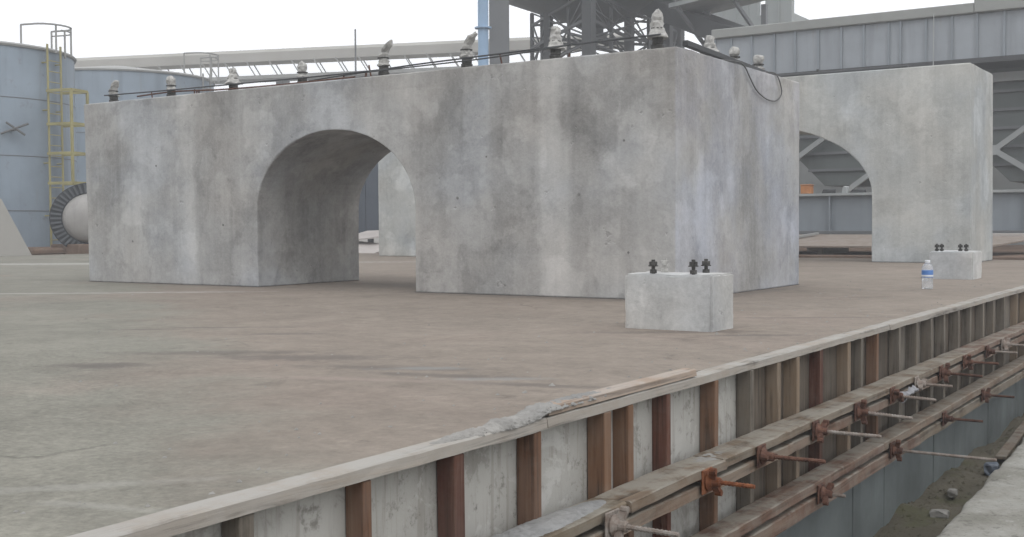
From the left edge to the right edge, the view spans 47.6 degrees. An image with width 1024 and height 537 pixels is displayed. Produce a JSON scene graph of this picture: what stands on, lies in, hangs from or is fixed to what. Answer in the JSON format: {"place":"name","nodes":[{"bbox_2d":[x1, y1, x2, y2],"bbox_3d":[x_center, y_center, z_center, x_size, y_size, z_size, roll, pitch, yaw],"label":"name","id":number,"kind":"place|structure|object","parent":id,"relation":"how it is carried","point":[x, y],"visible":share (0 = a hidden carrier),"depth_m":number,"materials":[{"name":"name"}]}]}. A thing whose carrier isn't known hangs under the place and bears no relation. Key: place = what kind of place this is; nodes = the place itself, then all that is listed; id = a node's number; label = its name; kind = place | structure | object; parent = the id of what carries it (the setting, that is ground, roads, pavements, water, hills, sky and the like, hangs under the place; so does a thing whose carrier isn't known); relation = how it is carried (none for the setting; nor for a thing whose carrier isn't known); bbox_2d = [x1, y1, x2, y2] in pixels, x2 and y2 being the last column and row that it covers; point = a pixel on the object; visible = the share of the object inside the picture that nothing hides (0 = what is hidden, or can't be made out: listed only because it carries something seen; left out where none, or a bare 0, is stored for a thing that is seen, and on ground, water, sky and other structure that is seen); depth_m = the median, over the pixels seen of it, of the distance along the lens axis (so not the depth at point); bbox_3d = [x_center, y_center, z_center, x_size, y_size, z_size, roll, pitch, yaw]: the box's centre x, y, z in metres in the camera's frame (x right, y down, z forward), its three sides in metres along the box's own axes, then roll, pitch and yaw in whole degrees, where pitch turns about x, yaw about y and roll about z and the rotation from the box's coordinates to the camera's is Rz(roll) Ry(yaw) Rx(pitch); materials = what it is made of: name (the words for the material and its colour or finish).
{"place":"outdoors","nodes":[
{"label":"outdoors","id":0,"kind":"place"},
{"bbox_2d":[28,247,64,254],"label":"earth bank","id":1,"kind":"structure","parent":0,"point":[43,251],"depth_m":26.55,"materials":[{"name":"soil"}]},
{"bbox_2d":[74,33,623,84],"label":"conveyor bridge","id":2,"kind":"structure","parent":0,"point":[320,55],"depth_m":53.62,"materials":[{"name":"grey metal"}]},
{"bbox_2d":[359,238,378,242],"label":"yard","id":3,"kind":"structure","parent":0,"point":[376,240],"depth_m":50.34,"materials":[{"name":"grey concrete"}]},
{"bbox_2d":[0,199,30,255],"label":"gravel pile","id":4,"kind":"object","parent":3,"relation":"on","point":[12,243],"visible":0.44,"depth_m":25.75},
{"bbox_2d":[0,23,88,246],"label":"storage tank","id":5,"kind":"object","parent":3,"relation":"on","point":[38,161],"visible":0.83,"depth_m":28.39,"materials":[{"name":"metal"}]},
{"bbox_2d":[1,121,28,135],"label":"crossed bracket","id":6,"kind":"object","parent":5,"relation":"attached to","point":[15,128],"visible":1,"depth_m":27.75,"materials":[{"name":"grey metal"}]},
{"bbox_2d":[49,183,88,253],"bbox_3d":[-9.984,-1.173,27.339,1.796,1.680,1.281,-2,2,-30],"label":"flanged drum","id":7,"kind":"object","parent":3,"relation":"on","point":[68,217],"visible":0.45,"depth_m":26.77,"materials":[{"name":"dark grey steel"},{"name":"off-white painted steel"}]},
{"bbox_2d":[75,52,218,181],"bbox_3d":[-13.290,-3.975,39.612,6.726,6.403,6.420,1,3,33],"label":"storage tank","id":8,"kind":"object","parent":3,"relation":"on","point":[95,82],"visible":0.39,"depth_m":36.69,"materials":[{"name":"metal"}]},
{"bbox_2d":[354,29,356,76],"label":"thin mast","id":9,"kind":"object","parent":3,"relation":"on","point":[355,52],"visible":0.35,"depth_m":49.22,"materials":[{"name":"grey metal"}]},
{"bbox_2d":[0,0,973,91],"label":"sky","id":10,"kind":"structure","parent":0,"point":[100,28],"materials":[{"name":"white"}]},
{"bbox_2d":[669,0,767,45],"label":"service platform","id":11,"kind":"structure","parent":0,"point":[708,7],"depth_m":36.45,"materials":[{"name":"metal"}]},
{"bbox_2d":[713,0,808,25],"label":"clad building","id":12,"kind":"structure","parent":0,"point":[780,11],"depth_m":46.67,"materials":[{"name":"grey metal"}]},
{"bbox_2d":[799,245,1023,259],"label":"back yard","id":13,"kind":"structure","parent":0,"point":[1009,252],"depth_m":24.49,"materials":[{"name":"grey concrete"}]},
{"bbox_2d":[358,163,378,242],"bbox_3d":[-4.732,-2.030,32.410,5.770,3.010,0.180,1,3,33],"label":"sheet hoarding","id":14,"kind":"object","parent":13,"relation":"on","point":[368,214],"visible":0.03,"depth_m":31.76,"materials":[{"name":"metal"}]},
{"bbox_2d":[475,0,491,65],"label":"blue pipe","id":15,"kind":"object","parent":13,"relation":"on","point":[482,27],"visible":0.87,"depth_m":32.64,"materials":[{"name":"blue metal"}]},
{"bbox_2d":[489,0,508,64],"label":"steel column","id":16,"kind":"structure","parent":13,"relation":"on","point":[499,25],"depth_m":33.48,"materials":[{"name":"grey metal"}]},
{"bbox_2d":[509,0,684,60],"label":"hopper tower","id":17,"kind":"structure","parent":13,"relation":"on","point":[591,19],"depth_m":38.80,"materials":[{"name":"metal"}]},
{"bbox_2d":[639,0,743,37],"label":"inclined chute","id":18,"kind":"object","parent":17,"relation":"attached to","point":[704,25],"visible":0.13,"depth_m":37.03,"materials":[{"name":"metal"}]},
{"bbox_2d":[799,134,870,186],"bbox_3d":[9.415,-2.857,32.163,4.700,4.510,2.100,1,3,33],"label":"ribbed bin","id":19,"kind":"object","parent":13,"relation":"on","point":[827,163],"visible":0.11,"depth_m":31.52,"materials":[{"name":"metal"}]},
{"bbox_2d":[711,0,1023,81],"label":"conveyor gallery","id":20,"kind":"object","parent":13,"relation":"on","point":[985,34],"visible":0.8,"depth_m":29.30,"materials":[{"name":"metal"}]},
{"bbox_2d":[799,125,1023,192],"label":"brace frame","id":21,"kind":"object","parent":20,"relation":"attached to","point":[996,151],"visible":0.29,"depth_m":28.84,"materials":[{"name":"metal"}]},
{"bbox_2d":[799,189,1023,250],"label":"plate girder","id":22,"kind":"object","parent":13,"relation":"on","point":[836,213],"visible":0.11,"depth_m":27.07,"materials":[{"name":"metal"}]},
{"bbox_2d":[800,184,813,193],"bbox_3d":[7.050,-1.894,27.711,0.260,0.223,0.260,1,3,33],"label":"orange crate","id":23,"kind":"object","parent":22,"relation":"on","point":[806,188],"visible":0.99,"depth_m":27.61,"materials":[{"name":"paint"}]},
{"bbox_2d":[822,189,835,192],"bbox_3d":[7.477,-1.822,27.398,0.309,0.098,0.161,1,3,37],"label":"steel offcut","id":24,"kind":"object","parent":22,"relation":"on","point":[829,191],"visible":1,"depth_m":27.34,"materials":[{"name":"grey metal"}]},
{"bbox_2d":[842,186,848,192],"bbox_3d":[7.813,-1.850,27.178,0.140,0.167,0.178,1,3,33],"label":"steel offcut","id":25,"kind":"object","parent":22,"relation":"on","point":[845,189],"visible":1,"depth_m":27.11,"materials":[{"name":"grey metal"}]},
{"bbox_2d":[850,189,865,192],"bbox_3d":[8.063,-1.802,27.016,0.347,0.079,0.161,1,3,37],"label":"steel offcut","id":26,"kind":"object","parent":22,"relation":"on","point":[858,191],"visible":1,"depth_m":26.96,"materials":[{"name":"grey metal"}]},
{"bbox_2d":[799,234,1023,253],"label":"sloping sheet deck","id":27,"kind":"structure","parent":13,"relation":"on","point":[831,243],"depth_m":24.80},
{"bbox_2d":[799,232,818,237],"bbox_3d":[6.362,-0.700,26.088,0.080,0.209,1.994,2,3,45],"label":"loose batten","id":28,"kind":"object","parent":27,"relation":"on","point":[810,234],"visible":0.42,"depth_m":26.44,"materials":[{"name":"grey wood"}]},
{"bbox_2d":[799,160,1023,244],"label":"wall","id":29,"kind":"structure","parent":13,"relation":"on","point":[1001,181],"depth_m":36.23,"materials":[{"name":"metal"}]},
{"bbox_2d":[985,67,1023,182],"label":"ribbed bin","id":30,"kind":"object","parent":13,"relation":"on","point":[1008,108],"visible":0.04,"depth_m":29.01,"materials":[{"name":"metal"}]},
{"bbox_2d":[933,14,933,64],"bbox_3d":[10.373,-3.364,28.586,0.028,5.780,0.024,1,3,33],"label":"guy pole","id":31,"kind":"object","parent":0,"point":[933,39],"visible":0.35,"depth_m":28.49,"materials":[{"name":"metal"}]},
{"bbox_2d":[873,413,1023,536],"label":"trench floor","id":32,"kind":"structure","parent":0,"point":[914,519],"depth_m":7.72,"materials":[{"name":"grey concrete"}]},
{"bbox_2d":[930,508,949,518],"bbox_3d":[2.615,1.505,7.080,0.112,0.072,0.087,1,3,33],"label":"concrete lump","id":33,"kind":"object","parent":32,"relation":"on","point":[939,513],"visible":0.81,"depth_m":7.05,"materials":[{"name":"grey concrete"}]},
{"bbox_2d":[878,416,1022,536],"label":"dirt clods","id":34,"kind":"object","parent":32,"relation":"on","point":[990,452],"visible":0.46,"depth_m":7.89,"materials":[{"name":"soil"}]},
{"bbox_2d":[947,488,958,496],"bbox_3d":[2.931,1.490,7.709,0.061,0.052,0.086,1,3,33],"label":"concrete lump","id":35,"kind":"object","parent":32,"relation":"on","point":[952,492],"visible":1,"depth_m":7.68,"materials":[{"name":"grey concrete"}]},
{"bbox_2d":[984,461,999,475],"bbox_3d":[3.465,1.447,8.372,0.101,0.091,0.146,1,3,33],"label":"plastic bag","id":36,"kind":"object","parent":32,"relation":"on","point":[990,467],"visible":0.76,"depth_m":8.33,"materials":[{"name":"grey plastic"}]},
{"bbox_2d":[995,420,1023,459],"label":"scrap plank","id":37,"kind":"object","parent":32,"relation":"on","point":[1009,445],"visible":0.85,"depth_m":9.25,"materials":[{"name":"wood"}]},
{"bbox_2d":[937,437,1023,536],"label":"slab","id":38,"kind":"structure","parent":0,"point":[993,506],"depth_m":5.49,"materials":[{"name":"concrete"}]},
{"bbox_3d":[12.073,-0.425,23.591,0.200,0.258,0.260,1,3,33],"label":"packing block","id":39,"kind":"object","parent":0,"visible":0},
{"bbox_2d":[993,233,1023,235],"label":"white beam","id":40,"kind":"structure","parent":39,"relation":"on","point":[1008,234],"depth_m":24.45,"materials":[{"name":"white metal"}]},
{"bbox_3d":[-3.691,0.308,28.191,1.400,1.600,0.700,1,3,33],"label":"board trestle","id":41,"kind":"object","parent":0,"visible":0},
{"bbox_2d":[359,241,378,252],"bbox_3d":[-3.832,-0.465,27.883,1.942,0.410,1.157,2,3,44],"label":"white board","id":42,"kind":"object","parent":41,"relation":"on","point":[368,247],"visible":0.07,"depth_m":27.67,"materials":[{"name":"white"}]},
{"bbox_2d":[359,230,378,239],"bbox_3d":[-3.473,-0.802,28.673,1.825,0.360,1.315,2,3,42],"label":"white board","id":43,"kind":"object","parent":41,"relation":"on","point":[371,234],"visible":0.43,"depth_m":28.83,"materials":[{"name":"white"}]},
{"label":"ground","id":44,"kind":"structure","parent":0,"visible":0},
{"bbox_2d":[0,253,1023,536],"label":"foundation slab","id":45,"kind":"structure","parent":44,"relation":"on","point":[190,407],"depth_m":5.15,"materials":[{"name":"grey concrete"}]},
{"bbox_2d":[84,9,799,298],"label":"arched pier","id":46,"kind":"structure","parent":45,"relation":"on","point":[556,174],"depth_m":10.30,"materials":[{"name":"concrete"}]},
{"bbox_2d":[137,76,354,96],"bbox_3d":[-2.864,-1.866,11.934,3.304,0.071,0.118,1,3,36],"label":"bent rebar","id":47,"kind":"object","parent":46,"relation":"on","point":[247,87],"visible":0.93,"depth_m":11.79,"materials":[{"name":"grey metal"}]},
{"bbox_2d":[104,33,660,95],"bbox_3d":[-1.697,-1.895,11.156,6.900,0.073,0.023,1,3,33],"label":"steel bar","id":48,"kind":"object","parent":46,"relation":"on","point":[390,67],"visible":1,"depth_m":10.73,"materials":[{"name":"grey metal"}]},
{"bbox_2d":[308,44,571,80],"bbox_3d":[-0.909,-1.859,10.632,3.407,0.084,0.133,1,3,37],"label":"tie wire run","id":49,"kind":"object","parent":46,"relation":"attached to","point":[446,62],"visible":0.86,"depth_m":10.34,"materials":[{"name":"metal"}]},
{"bbox_2d":[683,40,778,75],"bbox_3d":[1.987,-1.840,10.341,0.050,0.120,2.101,1,3,33],"label":"steel angle","id":50,"kind":"object","parent":46,"relation":"on","point":[688,44],"visible":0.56,"depth_m":9.88,"materials":[{"name":"grey metal"}]},
{"bbox_2d":[721,59,781,101],"bbox_3d":[2.168,-1.677,10.440,0.168,0.308,1.061,1,3,33],"label":"hanging cable","id":51,"kind":"object","parent":46,"relation":"hanging from","point":[753,83],"visible":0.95,"depth_m":10.40,"materials":[{"name":"black rubber"}]},
{"bbox_2d":[14,281,1023,513],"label":"concrete crumbs","id":52,"kind":"object","parent":45,"relation":"on","point":[259,468],"visible":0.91,"depth_m":4.58,"materials":[{"name":"grey concrete"}]},
{"bbox_2d":[65,285,1023,536],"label":"timber formwork","id":53,"kind":"object","parent":45,"relation":"attached to","point":[489,484],"visible":0.62,"depth_m":4.33,"materials":[{"name":"wood"}]},
{"bbox_2d":[429,387,612,444],"bbox_3d":[0.084,0.441,3.622,0.100,0.047,1.120,1,3,33],"label":"concrete spill","id":54,"kind":"object","parent":53,"relation":"on","point":[529,414],"visible":0.98,"depth_m":3.50,"materials":[{"name":"grey concrete"}]},
{"bbox_2d":[540,497,626,536],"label":"waler","id":55,"kind":"object","parent":53,"relation":"attached to","point":[595,518],"visible":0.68,"depth_m":3.58,"materials":[{"name":"brown wood"}]},
{"bbox_2d":[492,500,603,536],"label":"concrete spill","id":56,"kind":"object","parent":55,"relation":"on","point":[549,523],"visible":1,"depth_m":3.50,"materials":[{"name":"grey concrete"}]},
{"bbox_2d":[601,505,679,536],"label":"tie rod","id":57,"kind":"object","parent":55,"relation":"attached to","point":[616,524],"visible":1,"depth_m":3.62,"materials":[{"name":"grey metal"}]},
{"bbox_2d":[545,368,696,415],"bbox_3d":[0.394,0.425,4.082,0.063,0.030,1.110,1,3,33],"label":"loose board","id":58,"kind":"object","parent":53,"relation":"on","point":[633,386],"visible":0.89,"depth_m":4.11,"materials":[{"name":"beige wood"}]},
{"bbox_2d":[594,456,725,511],"bbox_3d":[0.544,0.760,4.132,0.143,0.039,0.785,1,3,33],"label":"waler","id":59,"kind":"object","parent":53,"relation":"attached to","point":[643,491],"visible":0.94,"depth_m":4.05,"materials":[{"name":"brown wood"}]},
{"bbox_2d":[697,467,755,495],"bbox_3d":[0.741,0.782,4.253,0.315,0.114,0.090,1,3,33],"label":"tie rod","id":60,"kind":"object","parent":59,"relation":"attached to","point":[710,481],"visible":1,"depth_m":4.23,"materials":[{"name":"brown metal"}]},
{"bbox_2d":[576,441,794,536],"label":"waler","id":61,"kind":"object","parent":53,"relation":"attached to","point":[651,512],"visible":0.45,"depth_m":4.14,"materials":[{"name":"brown wood"}]},
{"bbox_2d":[690,441,883,536],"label":"waler","id":62,"kind":"object","parent":53,"relation":"attached to","point":[754,515],"visible":0.99,"depth_m":5.20,"materials":[{"name":"brown wood"}]},
{"bbox_2d":[814,482,845,505],"bbox_3d":[1.441,1.053,5.438,0.245,0.091,0.104,1,3,33],"label":"tie rod","id":63,"kind":"object","parent":62,"relation":"attached to","point":[824,494],"visible":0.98,"depth_m":5.40,"materials":[{"name":"brown metal"}]},
{"bbox_2d":[740,433,920,536],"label":"waler","id":64,"kind":"object","parent":53,"relation":"attached to","point":[777,525],"visible":0.59,"depth_m":5.62,"materials":[{"name":"brown wood"}]},
{"bbox_2d":[693,351,968,466],"bbox_3d":[1.929,0.671,6.253,0.140,0.040,4.275,1,3,33],"label":"waler","id":65,"kind":"object","parent":53,"relation":"attached to","point":[741,448],"visible":0.92,"depth_m":5.52,"materials":[{"name":"brown wood"}]},
{"bbox_2d":[691,451,726,462],"bbox_3d":[0.764,0.729,4.480,0.113,0.009,0.320,1,3,33],"label":"concrete spill","id":66,"kind":"object","parent":65,"relation":"on","point":[704,459],"visible":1,"depth_m":4.46,"materials":[{"name":"grey concrete"}]},
{"bbox_2d":[754,443,825,468],"bbox_3d":[1.072,0.764,4.687,0.395,0.090,0.127,1,3,33],"label":"tie rod","id":67,"kind":"object","parent":65,"relation":"attached to","point":[763,455],"visible":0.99,"depth_m":4.68,"materials":[{"name":"brown metal"}]},
{"bbox_2d":[808,419,881,442],"bbox_3d":[1.454,0.741,5.244,0.425,0.096,0.099,1,3,33],"label":"tie rod","id":68,"kind":"object","parent":65,"relation":"attached to","point":[818,430],"visible":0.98,"depth_m":5.25,"materials":[{"name":"brown metal"}]},
{"bbox_2d":[899,385,917,403],"bbox_3d":[2.233,0.707,6.522,0.045,0.082,0.274,1,3,33],"label":"plastic rag","id":69,"kind":"object","parent":65,"relation":"on","point":[911,390],"visible":0.79,"depth_m":6.53,"materials":[{"name":"white plastic"}]},
{"bbox_2d":[886,386,935,403],"bbox_3d":[2.131,0.696,6.337,0.360,0.090,0.111,1,3,33],"label":"tie rod","id":70,"kind":"object","parent":65,"relation":"attached to","point":[894,395],"visible":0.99,"depth_m":6.33,"materials":[{"name":"brown metal"}]},
{"bbox_2d":[911,376,952,390],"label":"tie rod","id":71,"kind":"object","parent":65,"relation":"attached to","point":[920,384],"visible":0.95,"depth_m":6.76,"materials":[{"name":"grey metal"}]},
{"bbox_2d":[933,363,982,382],"bbox_3d":[2.754,0.657,7.277,0.375,0.122,0.090,1,3,33],"label":"tie rod","id":72,"kind":"object","parent":65,"relation":"attached to","point":[945,372],"visible":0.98,"depth_m":7.27,"materials":[{"name":"metal"}]},
{"bbox_2d":[959,354,998,369],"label":"tie rod","id":73,"kind":"object","parent":65,"relation":"attached to","point":[968,361],"visible":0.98,"depth_m":7.83,"materials":[{"name":"metal"}]},
{"bbox_2d":[786,333,1023,451],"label":"waler","id":74,"kind":"object","parent":53,"relation":"attached to","point":[802,440],"visible":0.3,"depth_m":6.17,"materials":[{"name":"brown wood"}]},
{"bbox_2d":[848,399,912,424],"bbox_3d":[1.792,0.718,5.784,0.400,0.128,0.090,1,3,33],"label":"tie rod","id":75,"kind":"object","parent":74,"relation":"attached to","point":[861,411],"visible":0.98,"depth_m":5.79,"materials":[{"name":"metal"}]},
{"bbox_2d":[866,355,1023,450],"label":"waler","id":76,"kind":"object","parent":53,"relation":"attached to","point":[904,429],"visible":0.98,"depth_m":7.70,"materials":[{"name":"brown wood"}]},
{"bbox_2d":[886,439,996,461],"bbox_3d":[2.294,1.013,6.349,0.675,0.125,0.090,1,3,33],"label":"tie rod","id":77,"kind":"object","parent":76,"relation":"attached to","point":[896,449],"visible":0.98,"depth_m":6.40,"materials":[{"name":"brown metal"}]},
{"bbox_2d":[940,411,982,425],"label":"tie rod","id":78,"kind":"object","parent":76,"relation":"attached to","point":[946,418],"visible":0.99,"depth_m":7.45,"materials":[{"name":"brown metal"}]},
{"bbox_2d":[977,388,1014,402],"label":"tie rod","id":79,"kind":"object","parent":76,"relation":"attached to","point":[986,395],"visible":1,"depth_m":8.46,"materials":[{"name":"metal"}]},
{"bbox_2d":[916,368,1023,442],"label":"waler","id":80,"kind":"object","parent":53,"relation":"attached to","point":[932,428],"visible":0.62,"depth_m":8.14,"materials":[{"name":"brown wood"}]},
{"bbox_2d":[951,321,1023,355],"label":"waler","id":81,"kind":"object","parent":53,"relation":"attached to","point":[981,344],"visible":0.92,"depth_m":8.89,"materials":[{"name":"brown wood"}]},
{"bbox_2d":[982,345,1017,357],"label":"tie rod","id":82,"kind":"object","parent":81,"relation":"attached to","point":[989,351],"visible":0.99,"depth_m":8.46,"materials":[{"name":"metal"}]},
{"bbox_2d":[998,338,1023,350],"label":"tie rod","id":83,"kind":"object","parent":81,"relation":"attached to","point":[1005,344],"visible":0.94,"depth_m":8.95,"materials":[{"name":"grey metal"}]},
{"bbox_2d":[624,258,733,331],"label":"concrete plinth","id":84,"kind":"structure","parent":45,"relation":"on","point":[693,299],"depth_m":6.57,"materials":[{"name":"concrete"}]},
{"bbox_2d":[378,63,992,262],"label":"arched pier","id":85,"kind":"structure","parent":45,"relation":"on","point":[916,143],"depth_m":17.51,"materials":[{"name":"concrete"}]},
{"bbox_2d":[779,65,908,76],"bbox_3d":[3.752,-3.087,18.915,5.300,0.062,0.051,1,3,33],"label":"steel bar","id":86,"kind":"object","parent":85,"relation":"on","point":[841,71],"visible":0.35,"depth_m":17.99,"materials":[{"name":"grey metal"}]},
{"bbox_2d":[921,260,932,288],"bbox_3d":[3.755,0.054,10.483,0.103,0.260,0.103,1,3,33],"label":"water bottle","id":87,"kind":"object","parent":45,"relation":"on","point":[927,274],"visible":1,"depth_m":10.44,"materials":[{"name":"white plastic"}]},
{"bbox_2d":[929,244,981,279],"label":"concrete plinth","id":88,"kind":"structure","parent":45,"relation":"on","point":[958,264],"depth_m":12.28,"materials":[{"name":"concrete"}]}
]}

